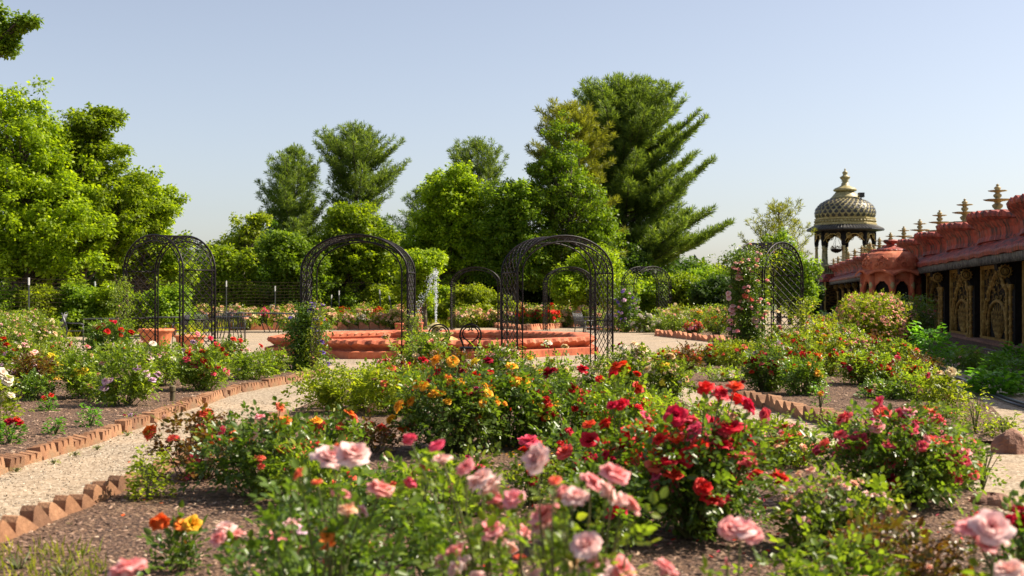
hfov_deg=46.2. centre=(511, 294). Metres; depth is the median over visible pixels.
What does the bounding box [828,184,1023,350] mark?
ornate wall
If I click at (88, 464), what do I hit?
loose pebbles
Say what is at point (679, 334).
edging block
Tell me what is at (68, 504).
edging block
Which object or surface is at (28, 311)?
rose bush
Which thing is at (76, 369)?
rose bush
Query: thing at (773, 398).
edging block
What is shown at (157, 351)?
rose bush
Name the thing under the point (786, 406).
edging block
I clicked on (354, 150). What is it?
pine tree
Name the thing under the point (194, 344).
rose bush
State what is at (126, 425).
edging block
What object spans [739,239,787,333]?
climbing rose
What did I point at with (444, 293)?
shrub
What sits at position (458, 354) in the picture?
rose bush
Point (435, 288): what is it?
water jet
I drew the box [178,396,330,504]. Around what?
rose bush
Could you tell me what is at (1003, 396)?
garden hose
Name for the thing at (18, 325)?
rose bush
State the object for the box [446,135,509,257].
pine tree
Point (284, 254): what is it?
deciduous tree
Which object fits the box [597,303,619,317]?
rose bush
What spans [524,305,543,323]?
rose bush
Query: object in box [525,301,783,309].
ground
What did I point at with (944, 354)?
leafy plant
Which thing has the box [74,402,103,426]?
leafy plant
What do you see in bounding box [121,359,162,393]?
rose bush
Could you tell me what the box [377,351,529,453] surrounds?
rose bush
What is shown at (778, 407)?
edging block
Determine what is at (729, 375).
rose bush
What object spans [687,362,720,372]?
rose bush
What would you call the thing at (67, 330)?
patio chair
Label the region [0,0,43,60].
overhanging tree
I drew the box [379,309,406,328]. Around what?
rose bush
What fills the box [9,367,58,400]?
rose bush
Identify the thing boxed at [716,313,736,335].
rose bush
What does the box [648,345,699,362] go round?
rose bush
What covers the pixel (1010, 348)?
leafy plant
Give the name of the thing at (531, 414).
rose bush
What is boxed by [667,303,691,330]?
rose bush
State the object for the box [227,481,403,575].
rose bush
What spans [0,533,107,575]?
weeds
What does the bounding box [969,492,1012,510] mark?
rock
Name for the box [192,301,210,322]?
rose bush
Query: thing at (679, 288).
bush
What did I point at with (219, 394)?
edging block
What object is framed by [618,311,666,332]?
climbing rose
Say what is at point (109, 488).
edging block
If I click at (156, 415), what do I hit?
edging block
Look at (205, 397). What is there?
edging block
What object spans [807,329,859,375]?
rose bush
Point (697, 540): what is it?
fallen petals
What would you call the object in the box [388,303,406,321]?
rose bush
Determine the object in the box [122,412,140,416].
petunia
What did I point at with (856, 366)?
rose bush
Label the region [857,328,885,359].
rose bush
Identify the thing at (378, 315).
rose bush
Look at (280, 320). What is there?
patio table
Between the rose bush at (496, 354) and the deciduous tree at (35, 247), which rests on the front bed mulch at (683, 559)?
the rose bush at (496, 354)
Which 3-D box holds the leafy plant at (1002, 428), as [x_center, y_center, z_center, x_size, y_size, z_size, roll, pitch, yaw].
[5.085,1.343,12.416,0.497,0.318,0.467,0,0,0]
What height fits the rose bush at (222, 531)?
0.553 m
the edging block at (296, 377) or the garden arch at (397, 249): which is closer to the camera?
the edging block at (296, 377)
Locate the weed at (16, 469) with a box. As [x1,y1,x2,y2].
[9,467,21,471]
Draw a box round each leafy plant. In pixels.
[41,416,65,433]
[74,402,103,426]
[771,411,792,422]
[811,409,841,427]
[815,306,844,329]
[903,321,961,359]
[920,343,990,370]
[954,387,993,432]
[956,365,1023,396]
[964,438,1011,491]
[968,351,1022,367]
[973,347,1023,384]
[983,410,1023,436]
[999,341,1023,359]
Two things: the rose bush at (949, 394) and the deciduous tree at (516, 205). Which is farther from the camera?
the deciduous tree at (516, 205)
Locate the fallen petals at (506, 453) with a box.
[409,442,551,472]
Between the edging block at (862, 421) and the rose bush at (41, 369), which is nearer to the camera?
the edging block at (862, 421)
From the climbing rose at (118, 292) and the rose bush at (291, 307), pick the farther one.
the rose bush at (291, 307)
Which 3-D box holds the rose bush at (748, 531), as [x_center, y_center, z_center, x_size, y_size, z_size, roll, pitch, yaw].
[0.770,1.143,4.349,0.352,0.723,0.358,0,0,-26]
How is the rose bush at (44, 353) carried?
on the bed mulch at (73, 406)
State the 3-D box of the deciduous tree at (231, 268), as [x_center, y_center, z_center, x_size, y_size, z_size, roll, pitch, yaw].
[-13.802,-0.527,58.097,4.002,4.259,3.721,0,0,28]
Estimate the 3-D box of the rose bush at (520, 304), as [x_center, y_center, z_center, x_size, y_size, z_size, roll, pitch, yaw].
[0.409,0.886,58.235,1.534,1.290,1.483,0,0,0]
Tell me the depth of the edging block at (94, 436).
12.10 m
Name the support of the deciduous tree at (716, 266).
on the ground at (775, 308)
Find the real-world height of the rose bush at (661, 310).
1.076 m
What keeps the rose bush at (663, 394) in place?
on the front bed mulch at (683, 559)
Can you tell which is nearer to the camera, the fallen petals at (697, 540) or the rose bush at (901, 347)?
the fallen petals at (697, 540)
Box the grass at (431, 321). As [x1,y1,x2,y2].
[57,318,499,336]
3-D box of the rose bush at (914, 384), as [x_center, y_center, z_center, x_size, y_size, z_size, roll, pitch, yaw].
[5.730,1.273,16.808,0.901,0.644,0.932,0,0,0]
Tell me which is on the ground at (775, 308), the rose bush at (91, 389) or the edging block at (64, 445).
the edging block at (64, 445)
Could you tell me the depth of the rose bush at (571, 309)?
59.63 m
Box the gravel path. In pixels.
[0,310,1023,519]
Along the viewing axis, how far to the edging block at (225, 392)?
17.60 m
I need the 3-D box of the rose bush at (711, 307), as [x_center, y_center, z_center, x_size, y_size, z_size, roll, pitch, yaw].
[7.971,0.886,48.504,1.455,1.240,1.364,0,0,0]
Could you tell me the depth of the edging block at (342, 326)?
51.89 m
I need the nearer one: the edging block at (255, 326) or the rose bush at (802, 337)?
the rose bush at (802, 337)
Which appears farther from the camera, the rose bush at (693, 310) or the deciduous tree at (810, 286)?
the deciduous tree at (810, 286)
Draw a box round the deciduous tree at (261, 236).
[225,217,306,288]
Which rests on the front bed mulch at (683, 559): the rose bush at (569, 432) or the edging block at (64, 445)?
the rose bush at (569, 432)
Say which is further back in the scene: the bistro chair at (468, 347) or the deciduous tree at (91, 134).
the deciduous tree at (91, 134)
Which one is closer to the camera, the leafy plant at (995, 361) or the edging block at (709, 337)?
the leafy plant at (995, 361)
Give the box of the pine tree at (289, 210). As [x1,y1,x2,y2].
[252,141,333,243]
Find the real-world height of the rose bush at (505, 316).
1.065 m
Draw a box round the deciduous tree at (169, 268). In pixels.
[90,165,201,295]
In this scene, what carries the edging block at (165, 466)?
on the ground at (775, 308)
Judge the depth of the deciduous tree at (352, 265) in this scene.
59.30 m
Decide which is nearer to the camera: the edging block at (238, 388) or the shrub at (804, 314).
the edging block at (238, 388)
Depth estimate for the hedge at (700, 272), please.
67.24 m
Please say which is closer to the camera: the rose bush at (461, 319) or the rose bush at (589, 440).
the rose bush at (589, 440)
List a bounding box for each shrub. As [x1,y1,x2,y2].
[0,286,27,316]
[9,282,62,325]
[47,281,104,332]
[89,281,161,330]
[123,444,177,500]
[136,281,207,328]
[249,284,284,311]
[298,293,351,312]
[320,283,367,316]
[352,283,403,311]
[383,290,441,319]
[427,284,456,320]
[431,281,518,324]
[778,296,829,334]
[831,288,918,345]
[890,292,941,343]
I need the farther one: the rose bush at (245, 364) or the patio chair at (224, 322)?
the patio chair at (224, 322)
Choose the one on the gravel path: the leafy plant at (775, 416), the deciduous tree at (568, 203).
the leafy plant at (775, 416)
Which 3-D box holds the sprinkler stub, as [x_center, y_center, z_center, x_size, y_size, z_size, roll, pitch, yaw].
[-4.715,1.363,16.667,0.090,0.215,0.090,0,0,0]
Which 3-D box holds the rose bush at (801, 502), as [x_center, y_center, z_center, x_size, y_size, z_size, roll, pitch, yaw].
[1.919,1.230,6.881,0.961,0.694,0.930,0,0,28]
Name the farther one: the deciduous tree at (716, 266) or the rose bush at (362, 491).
the deciduous tree at (716, 266)
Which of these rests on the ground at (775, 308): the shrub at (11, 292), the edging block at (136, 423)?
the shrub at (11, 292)
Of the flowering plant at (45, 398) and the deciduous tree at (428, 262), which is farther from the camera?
the deciduous tree at (428, 262)
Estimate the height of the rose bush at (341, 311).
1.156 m
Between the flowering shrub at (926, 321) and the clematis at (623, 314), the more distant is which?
the clematis at (623, 314)
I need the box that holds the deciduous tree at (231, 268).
[186,240,268,321]
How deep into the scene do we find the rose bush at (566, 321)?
54.73 m
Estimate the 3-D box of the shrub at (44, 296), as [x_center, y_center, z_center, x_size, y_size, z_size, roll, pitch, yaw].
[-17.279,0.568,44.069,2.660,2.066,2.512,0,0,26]
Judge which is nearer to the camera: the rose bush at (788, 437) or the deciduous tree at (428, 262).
the rose bush at (788, 437)
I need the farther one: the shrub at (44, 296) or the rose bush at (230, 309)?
the rose bush at (230, 309)
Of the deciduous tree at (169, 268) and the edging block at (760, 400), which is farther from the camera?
the deciduous tree at (169, 268)
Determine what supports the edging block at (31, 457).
on the ground at (775, 308)
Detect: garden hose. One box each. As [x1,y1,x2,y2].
[943,375,1023,404]
[950,381,1023,407]
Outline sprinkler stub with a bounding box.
[169,385,175,400]
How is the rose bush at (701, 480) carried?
on the front bed mulch at (683, 559)
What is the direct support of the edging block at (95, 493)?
on the ground at (775, 308)
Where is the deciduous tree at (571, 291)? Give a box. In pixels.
[540,242,643,324]
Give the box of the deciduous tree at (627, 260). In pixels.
[531,238,687,308]
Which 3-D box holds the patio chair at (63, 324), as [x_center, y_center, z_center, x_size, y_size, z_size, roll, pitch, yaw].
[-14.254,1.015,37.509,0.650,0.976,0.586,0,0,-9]
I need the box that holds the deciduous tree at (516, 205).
[467,177,561,302]
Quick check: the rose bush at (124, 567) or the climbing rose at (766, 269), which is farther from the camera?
the climbing rose at (766, 269)
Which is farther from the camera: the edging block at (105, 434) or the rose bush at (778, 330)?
the rose bush at (778, 330)
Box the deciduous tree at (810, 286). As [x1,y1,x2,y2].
[757,227,823,324]
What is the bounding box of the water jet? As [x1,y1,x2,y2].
[413,268,438,322]
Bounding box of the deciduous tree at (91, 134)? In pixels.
[15,101,170,283]
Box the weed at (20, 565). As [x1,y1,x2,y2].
[0,550,43,571]
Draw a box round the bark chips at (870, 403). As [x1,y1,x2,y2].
[681,363,1003,440]
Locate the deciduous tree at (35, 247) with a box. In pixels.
[0,75,133,290]
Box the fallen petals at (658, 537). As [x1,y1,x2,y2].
[370,446,767,559]
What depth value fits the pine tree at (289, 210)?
71.19 m
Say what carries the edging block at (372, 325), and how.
on the ground at (775, 308)
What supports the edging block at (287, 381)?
on the ground at (775, 308)
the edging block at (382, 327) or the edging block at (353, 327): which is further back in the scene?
the edging block at (382, 327)
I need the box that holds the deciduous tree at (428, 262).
[390,248,448,329]
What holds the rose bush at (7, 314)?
on the left corner bed mulch
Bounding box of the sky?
[0,0,1023,281]
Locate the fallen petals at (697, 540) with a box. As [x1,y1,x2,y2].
[391,487,962,566]
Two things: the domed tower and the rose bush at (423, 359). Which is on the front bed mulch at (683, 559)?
the rose bush at (423, 359)
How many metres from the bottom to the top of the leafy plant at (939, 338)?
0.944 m
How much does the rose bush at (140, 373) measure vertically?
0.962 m
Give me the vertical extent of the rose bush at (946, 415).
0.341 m
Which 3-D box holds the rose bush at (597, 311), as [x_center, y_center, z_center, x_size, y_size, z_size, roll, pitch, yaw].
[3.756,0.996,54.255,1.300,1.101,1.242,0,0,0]
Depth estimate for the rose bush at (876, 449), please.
8.28 m
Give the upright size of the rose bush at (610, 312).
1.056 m
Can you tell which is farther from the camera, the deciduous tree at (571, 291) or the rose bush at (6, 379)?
the deciduous tree at (571, 291)
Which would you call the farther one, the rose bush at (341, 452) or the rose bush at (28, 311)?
the rose bush at (28, 311)
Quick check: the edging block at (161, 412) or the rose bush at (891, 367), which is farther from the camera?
the rose bush at (891, 367)
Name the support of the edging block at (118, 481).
on the ground at (775, 308)
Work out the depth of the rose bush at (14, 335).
24.40 m
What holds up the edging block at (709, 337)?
on the ground at (775, 308)
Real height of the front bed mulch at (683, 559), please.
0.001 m
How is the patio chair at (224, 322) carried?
on the gravel path
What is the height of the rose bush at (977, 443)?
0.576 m
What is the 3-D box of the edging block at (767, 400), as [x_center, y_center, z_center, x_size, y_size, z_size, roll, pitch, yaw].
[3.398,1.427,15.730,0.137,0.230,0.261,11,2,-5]
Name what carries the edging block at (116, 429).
on the ground at (775, 308)
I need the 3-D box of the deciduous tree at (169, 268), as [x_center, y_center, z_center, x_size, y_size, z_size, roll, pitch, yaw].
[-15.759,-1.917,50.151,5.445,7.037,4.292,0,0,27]
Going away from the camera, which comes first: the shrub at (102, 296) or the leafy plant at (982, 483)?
the leafy plant at (982, 483)
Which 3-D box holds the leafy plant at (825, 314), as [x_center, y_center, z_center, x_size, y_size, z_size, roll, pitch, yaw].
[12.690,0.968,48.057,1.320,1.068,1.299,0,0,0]
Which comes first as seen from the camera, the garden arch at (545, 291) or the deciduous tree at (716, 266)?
the garden arch at (545, 291)
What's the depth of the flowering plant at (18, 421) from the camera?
11.88 m
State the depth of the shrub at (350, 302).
58.95 m
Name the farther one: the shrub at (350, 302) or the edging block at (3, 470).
the shrub at (350, 302)
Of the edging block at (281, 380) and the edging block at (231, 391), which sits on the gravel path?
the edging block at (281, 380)
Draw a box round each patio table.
[83,318,122,322]
[146,316,181,335]
[216,316,250,337]
[221,312,282,331]
[275,313,297,331]
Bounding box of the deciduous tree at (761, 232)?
[738,196,817,323]
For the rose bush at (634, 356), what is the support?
on the front bed mulch at (683, 559)
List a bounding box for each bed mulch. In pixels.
[0,361,301,453]
[0,377,1019,575]
[666,322,729,337]
[684,339,1009,440]
[894,333,1023,379]
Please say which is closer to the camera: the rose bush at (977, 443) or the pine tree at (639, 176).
the rose bush at (977, 443)
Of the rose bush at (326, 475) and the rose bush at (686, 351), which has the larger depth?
the rose bush at (686, 351)
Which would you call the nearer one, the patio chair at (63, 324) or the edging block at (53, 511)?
the edging block at (53, 511)
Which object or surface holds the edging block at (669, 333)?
on the ground at (775, 308)
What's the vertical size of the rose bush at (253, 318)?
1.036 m
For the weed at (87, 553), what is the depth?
6.78 m
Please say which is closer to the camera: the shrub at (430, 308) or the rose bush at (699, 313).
the rose bush at (699, 313)
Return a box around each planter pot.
[137,321,173,346]
[174,324,205,349]
[394,323,403,329]
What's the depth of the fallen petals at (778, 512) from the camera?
7.50 m
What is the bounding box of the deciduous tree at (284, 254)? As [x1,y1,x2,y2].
[252,228,341,309]
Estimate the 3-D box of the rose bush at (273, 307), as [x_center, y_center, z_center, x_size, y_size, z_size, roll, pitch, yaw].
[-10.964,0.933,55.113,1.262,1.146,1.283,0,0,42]
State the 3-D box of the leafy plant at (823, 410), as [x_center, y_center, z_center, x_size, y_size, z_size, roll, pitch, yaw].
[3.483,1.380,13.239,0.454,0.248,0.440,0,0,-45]
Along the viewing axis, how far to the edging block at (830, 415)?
13.69 m
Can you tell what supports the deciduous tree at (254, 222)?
on the ground at (775, 308)
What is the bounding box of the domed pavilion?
[855,240,926,324]
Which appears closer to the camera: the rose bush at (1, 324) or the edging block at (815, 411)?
the edging block at (815, 411)
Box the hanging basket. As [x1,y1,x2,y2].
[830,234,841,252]
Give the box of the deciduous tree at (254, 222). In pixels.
[206,211,272,273]
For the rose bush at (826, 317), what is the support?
on the bed mulch at (834, 395)
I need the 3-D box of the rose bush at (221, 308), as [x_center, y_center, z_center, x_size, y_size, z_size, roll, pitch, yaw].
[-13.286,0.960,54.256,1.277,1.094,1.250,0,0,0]
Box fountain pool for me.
[264,323,597,358]
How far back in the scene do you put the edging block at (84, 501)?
8.22 m
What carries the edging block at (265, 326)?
on the ground at (775, 308)
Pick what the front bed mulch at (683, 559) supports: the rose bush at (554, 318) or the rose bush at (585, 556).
the rose bush at (585, 556)
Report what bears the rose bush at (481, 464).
on the front bed mulch at (683, 559)
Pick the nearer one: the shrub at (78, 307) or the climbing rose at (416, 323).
the climbing rose at (416, 323)
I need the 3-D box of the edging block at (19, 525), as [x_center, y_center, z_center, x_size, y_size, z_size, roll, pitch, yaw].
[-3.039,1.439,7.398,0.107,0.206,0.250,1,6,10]
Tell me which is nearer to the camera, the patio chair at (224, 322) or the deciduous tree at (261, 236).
the patio chair at (224, 322)
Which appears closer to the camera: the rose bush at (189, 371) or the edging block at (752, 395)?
the edging block at (752, 395)
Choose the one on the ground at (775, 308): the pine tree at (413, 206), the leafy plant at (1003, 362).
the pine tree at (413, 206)
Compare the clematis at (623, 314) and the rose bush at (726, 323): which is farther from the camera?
the clematis at (623, 314)
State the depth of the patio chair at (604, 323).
39.79 m
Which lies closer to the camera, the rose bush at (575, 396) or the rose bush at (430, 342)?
the rose bush at (575, 396)
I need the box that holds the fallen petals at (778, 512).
[654,485,1004,552]
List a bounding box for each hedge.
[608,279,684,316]
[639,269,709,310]
[665,261,725,279]
[685,271,757,315]
[702,267,776,304]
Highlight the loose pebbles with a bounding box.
[0,401,294,516]
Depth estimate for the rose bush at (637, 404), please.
10.84 m
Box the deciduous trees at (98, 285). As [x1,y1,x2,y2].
[0,226,260,306]
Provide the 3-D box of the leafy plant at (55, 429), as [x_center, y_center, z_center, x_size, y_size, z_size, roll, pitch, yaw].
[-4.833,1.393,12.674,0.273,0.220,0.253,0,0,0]
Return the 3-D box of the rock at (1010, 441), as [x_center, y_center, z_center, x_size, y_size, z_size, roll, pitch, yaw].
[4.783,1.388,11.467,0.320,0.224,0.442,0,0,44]
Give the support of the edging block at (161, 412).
on the ground at (775, 308)
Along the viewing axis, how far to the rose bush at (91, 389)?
16.52 m
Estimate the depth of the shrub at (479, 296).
56.46 m
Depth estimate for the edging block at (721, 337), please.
37.43 m
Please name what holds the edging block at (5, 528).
on the ground at (775, 308)
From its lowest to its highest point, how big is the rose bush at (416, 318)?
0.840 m
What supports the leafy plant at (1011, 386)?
on the gravel path
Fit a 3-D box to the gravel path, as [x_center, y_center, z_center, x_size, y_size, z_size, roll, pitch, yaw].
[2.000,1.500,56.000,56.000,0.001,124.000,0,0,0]
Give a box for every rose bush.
[0,305,24,327]
[0,312,15,336]
[0,316,33,341]
[0,326,41,365]
[0,331,48,391]
[0,360,39,433]
[3,348,61,396]
[5,304,48,324]
[8,311,56,355]
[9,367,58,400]
[27,340,66,375]
[36,317,66,351]
[41,333,82,367]
[53,340,121,397]
[76,316,135,368]
[78,367,128,401]
[84,337,165,406]
[108,337,194,385]
[108,557,147,575]
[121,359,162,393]
[137,499,212,575]
[139,400,248,483]
[166,331,215,371]
[167,335,242,390]
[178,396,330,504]
[187,513,309,575]
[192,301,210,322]
[204,305,227,323]
[208,334,262,373]
[223,303,247,322]
[223,348,281,379]
[223,433,446,575]
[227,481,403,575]
[238,308,260,329]
[245,305,261,315]
[253,424,369,504]
[254,306,274,325]
[254,346,294,373]
[265,303,284,311]
[267,309,293,326]
[279,301,299,318]
[281,355,401,414]
[287,404,373,472]
[314,453,441,532]
[318,306,341,329]
[332,407,415,454]
[334,305,354,318]
[335,309,358,328]
[350,356,425,415]
[351,302,375,325]
[352,310,373,325]
[367,305,388,321]
[368,310,390,326]
[370,354,404,380]
[376,494,531,575]
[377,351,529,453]
[377,444,486,564]
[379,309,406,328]
[381,328,457,368]
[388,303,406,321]
[392,355,438,396]
[402,433,602,575]
[404,312,421,327]
[409,438,524,519]
[418,346,478,378]
[446,306,472,327]
[456,353,571,447]
[461,303,484,327]
[468,338,531,382]
[480,308,496,327]
[490,441,678,575]
[491,519,631,575]
[492,308,515,323]
[495,434,568,505]
[509,307,531,324]
[511,300,532,324]
[512,364,639,444]
[515,417,596,479]
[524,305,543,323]
[524,339,578,395]
[524,453,660,554]
[525,303,544,322]
[536,353,631,392]
[537,303,563,326]
[550,397,668,521]
[557,308,573,327]
[565,304,575,321]
[565,360,672,453]
[569,304,588,325]
[583,306,606,325]
[594,341,657,390]
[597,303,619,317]
[601,305,619,326]
[601,381,792,541]
[621,380,684,414]
[634,352,700,404]
[647,313,669,330]
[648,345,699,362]
[652,306,674,330]
[656,311,688,331]
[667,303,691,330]
[668,396,753,447]
[672,340,710,371]
[679,315,705,334]
[682,303,707,326]
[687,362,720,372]
[689,310,711,332]
[694,338,729,365]
[699,308,729,334]
[699,364,748,381]
[699,515,764,575]
[701,303,725,330]
[710,337,755,370]
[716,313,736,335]
[721,515,914,575]
[731,343,793,391]
[741,332,794,368]
[744,407,846,469]
[761,454,932,555]
[765,323,793,353]
[770,328,816,352]
[773,354,835,395]
[776,337,827,377]
[781,395,990,511]
[799,319,838,355]
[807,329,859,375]
[809,311,840,335]
[816,503,985,575]
[827,329,875,363]
[829,321,863,347]
[833,346,904,384]
[853,373,911,399]
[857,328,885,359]
[865,350,938,383]
[868,337,921,365]
[888,364,957,401]
[902,350,945,376]
[904,399,966,418]
[915,364,971,407]
[919,431,1006,492]
[944,480,1023,575]
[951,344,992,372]
[953,508,1016,575]
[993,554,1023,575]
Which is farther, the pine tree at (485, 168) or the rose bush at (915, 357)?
the pine tree at (485, 168)
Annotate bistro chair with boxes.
[428,324,449,348]
[459,324,481,362]
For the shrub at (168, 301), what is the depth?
43.47 m
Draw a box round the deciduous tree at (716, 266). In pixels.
[689,258,727,269]
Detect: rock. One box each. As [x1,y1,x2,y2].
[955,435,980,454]
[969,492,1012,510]
[990,428,1023,454]
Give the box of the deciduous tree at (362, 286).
[355,215,440,301]
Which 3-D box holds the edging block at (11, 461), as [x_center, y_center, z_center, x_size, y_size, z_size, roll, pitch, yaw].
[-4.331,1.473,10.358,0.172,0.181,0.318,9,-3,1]
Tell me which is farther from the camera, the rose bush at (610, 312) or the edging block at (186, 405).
the rose bush at (610, 312)
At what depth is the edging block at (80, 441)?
11.74 m
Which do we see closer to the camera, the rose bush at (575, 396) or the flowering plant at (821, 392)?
the rose bush at (575, 396)
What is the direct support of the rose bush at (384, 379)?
on the front bed mulch at (683, 559)
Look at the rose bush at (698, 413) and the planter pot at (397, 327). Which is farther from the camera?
the planter pot at (397, 327)
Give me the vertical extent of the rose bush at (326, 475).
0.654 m
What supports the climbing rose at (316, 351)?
on the gravel path
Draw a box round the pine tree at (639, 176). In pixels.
[571,71,735,313]
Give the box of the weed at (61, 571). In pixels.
[39,557,90,575]
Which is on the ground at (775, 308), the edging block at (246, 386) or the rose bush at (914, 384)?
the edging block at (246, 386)
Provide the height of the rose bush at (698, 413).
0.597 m
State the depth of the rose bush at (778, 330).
28.35 m
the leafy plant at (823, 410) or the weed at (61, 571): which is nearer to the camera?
the weed at (61, 571)
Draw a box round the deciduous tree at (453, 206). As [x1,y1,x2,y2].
[394,160,492,287]
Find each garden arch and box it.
[123,234,215,365]
[300,234,415,365]
[450,267,500,329]
[501,235,613,367]
[543,267,593,330]
[621,266,671,331]
[730,242,803,346]
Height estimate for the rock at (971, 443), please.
0.168 m
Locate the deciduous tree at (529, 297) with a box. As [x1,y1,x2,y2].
[434,258,555,307]
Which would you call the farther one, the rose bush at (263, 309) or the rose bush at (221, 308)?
the rose bush at (221, 308)
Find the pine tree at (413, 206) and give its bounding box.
[390,185,428,240]
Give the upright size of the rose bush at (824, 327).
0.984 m
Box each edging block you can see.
[0,453,24,470]
[0,457,8,475]
[0,520,17,541]
[1,515,38,535]
[13,450,41,464]
[19,505,52,527]
[27,442,59,459]
[37,502,67,520]
[47,437,75,454]
[53,495,82,514]
[68,434,89,448]
[69,494,96,508]
[80,431,102,445]
[83,484,108,502]
[92,481,120,496]
[93,428,111,441]
[100,424,123,436]
[107,475,130,491]
[114,419,133,433]
[124,417,143,429]
[124,472,142,485]
[136,414,151,425]
[142,412,158,422]
[150,408,167,419]
[153,460,170,472]
[156,407,173,416]
[164,404,180,412]
[176,401,190,411]
[177,396,197,408]
[195,396,203,406]
[196,393,213,403]
[206,392,218,401]
[209,390,224,398]
[218,388,228,397]
[227,387,235,395]
[228,384,241,393]
[238,382,252,391]
[250,382,260,390]
[251,322,260,329]
[259,381,267,387]
[261,323,271,329]
[262,378,278,386]
[273,322,282,329]
[274,376,285,384]
[277,409,289,416]
[285,377,291,383]
[286,374,299,381]
[337,322,347,329]
[347,322,357,329]
[358,322,368,329]
[369,322,378,328]
[379,323,388,328]
[529,324,536,329]
[667,330,672,337]
[671,331,676,337]
[676,331,681,338]
[681,332,686,338]
[691,332,696,339]
[701,335,706,341]
[706,335,712,341]
[718,335,724,342]
[743,391,754,397]
[749,392,761,405]
[754,394,765,408]
[763,394,771,407]
[768,395,781,411]
[773,400,784,412]
[780,401,791,413]
[789,402,802,416]
[793,404,806,418]
[801,406,816,420]
[808,407,819,423]
[817,407,833,425]
[826,410,837,423]
[853,418,867,429]
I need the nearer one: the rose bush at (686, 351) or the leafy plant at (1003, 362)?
the rose bush at (686, 351)
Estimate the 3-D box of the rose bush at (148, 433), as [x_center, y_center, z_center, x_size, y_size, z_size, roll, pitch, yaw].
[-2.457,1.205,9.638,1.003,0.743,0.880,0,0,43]
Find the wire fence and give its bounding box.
[0,278,457,328]
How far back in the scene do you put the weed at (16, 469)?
10.16 m
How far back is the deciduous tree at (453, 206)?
63.17 m
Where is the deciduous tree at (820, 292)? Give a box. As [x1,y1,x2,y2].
[792,269,826,316]
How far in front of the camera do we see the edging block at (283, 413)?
14.50 m
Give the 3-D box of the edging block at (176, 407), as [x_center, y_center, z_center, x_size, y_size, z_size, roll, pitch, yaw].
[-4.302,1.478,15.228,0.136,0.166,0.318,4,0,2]
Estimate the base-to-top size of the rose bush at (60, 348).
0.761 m
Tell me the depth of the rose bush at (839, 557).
5.62 m
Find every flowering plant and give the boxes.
[0,415,28,443]
[36,393,59,410]
[808,382,830,407]
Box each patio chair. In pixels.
[54,312,67,336]
[61,313,84,344]
[164,313,190,343]
[194,311,217,341]
[213,311,233,340]
[228,311,245,339]
[572,311,592,332]
[591,311,611,338]
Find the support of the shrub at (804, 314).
on the gravel path
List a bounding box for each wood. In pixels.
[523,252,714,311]
[760,273,786,306]
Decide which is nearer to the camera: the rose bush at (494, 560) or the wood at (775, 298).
the rose bush at (494, 560)
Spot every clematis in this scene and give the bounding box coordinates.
[264,299,338,370]
[599,285,659,331]
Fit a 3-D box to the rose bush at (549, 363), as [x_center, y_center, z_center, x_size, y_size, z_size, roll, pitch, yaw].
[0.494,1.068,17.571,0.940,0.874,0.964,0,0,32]
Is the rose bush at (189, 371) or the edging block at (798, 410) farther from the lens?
the rose bush at (189, 371)
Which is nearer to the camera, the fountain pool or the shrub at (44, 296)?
the fountain pool
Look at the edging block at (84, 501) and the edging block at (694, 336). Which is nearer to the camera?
the edging block at (84, 501)
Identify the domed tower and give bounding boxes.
[807,169,884,312]
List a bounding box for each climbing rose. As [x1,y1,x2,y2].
[101,274,145,366]
[291,298,331,371]
[376,309,427,362]
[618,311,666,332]
[705,243,781,355]
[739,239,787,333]
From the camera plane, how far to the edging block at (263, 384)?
19.37 m
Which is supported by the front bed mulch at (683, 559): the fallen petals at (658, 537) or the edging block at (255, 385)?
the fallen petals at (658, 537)
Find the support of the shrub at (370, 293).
on the gravel path
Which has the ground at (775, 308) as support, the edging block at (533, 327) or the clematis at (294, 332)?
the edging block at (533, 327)
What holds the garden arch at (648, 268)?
on the gravel path
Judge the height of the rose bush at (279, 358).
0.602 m
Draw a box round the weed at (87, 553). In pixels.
[75,547,97,556]
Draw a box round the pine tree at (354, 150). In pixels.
[312,119,411,234]
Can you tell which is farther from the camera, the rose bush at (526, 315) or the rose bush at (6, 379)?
the rose bush at (526, 315)
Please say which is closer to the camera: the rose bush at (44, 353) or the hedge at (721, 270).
the rose bush at (44, 353)
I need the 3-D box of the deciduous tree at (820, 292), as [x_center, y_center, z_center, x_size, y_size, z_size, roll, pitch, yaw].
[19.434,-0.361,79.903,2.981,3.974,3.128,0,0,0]
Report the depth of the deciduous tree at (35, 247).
45.01 m
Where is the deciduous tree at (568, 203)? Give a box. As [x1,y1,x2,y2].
[524,109,629,306]
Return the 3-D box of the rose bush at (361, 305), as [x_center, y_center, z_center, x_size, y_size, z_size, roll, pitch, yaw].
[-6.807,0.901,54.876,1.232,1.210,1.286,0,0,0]
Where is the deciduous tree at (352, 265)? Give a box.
[302,199,405,296]
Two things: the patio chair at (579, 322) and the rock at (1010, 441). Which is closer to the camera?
the rock at (1010, 441)

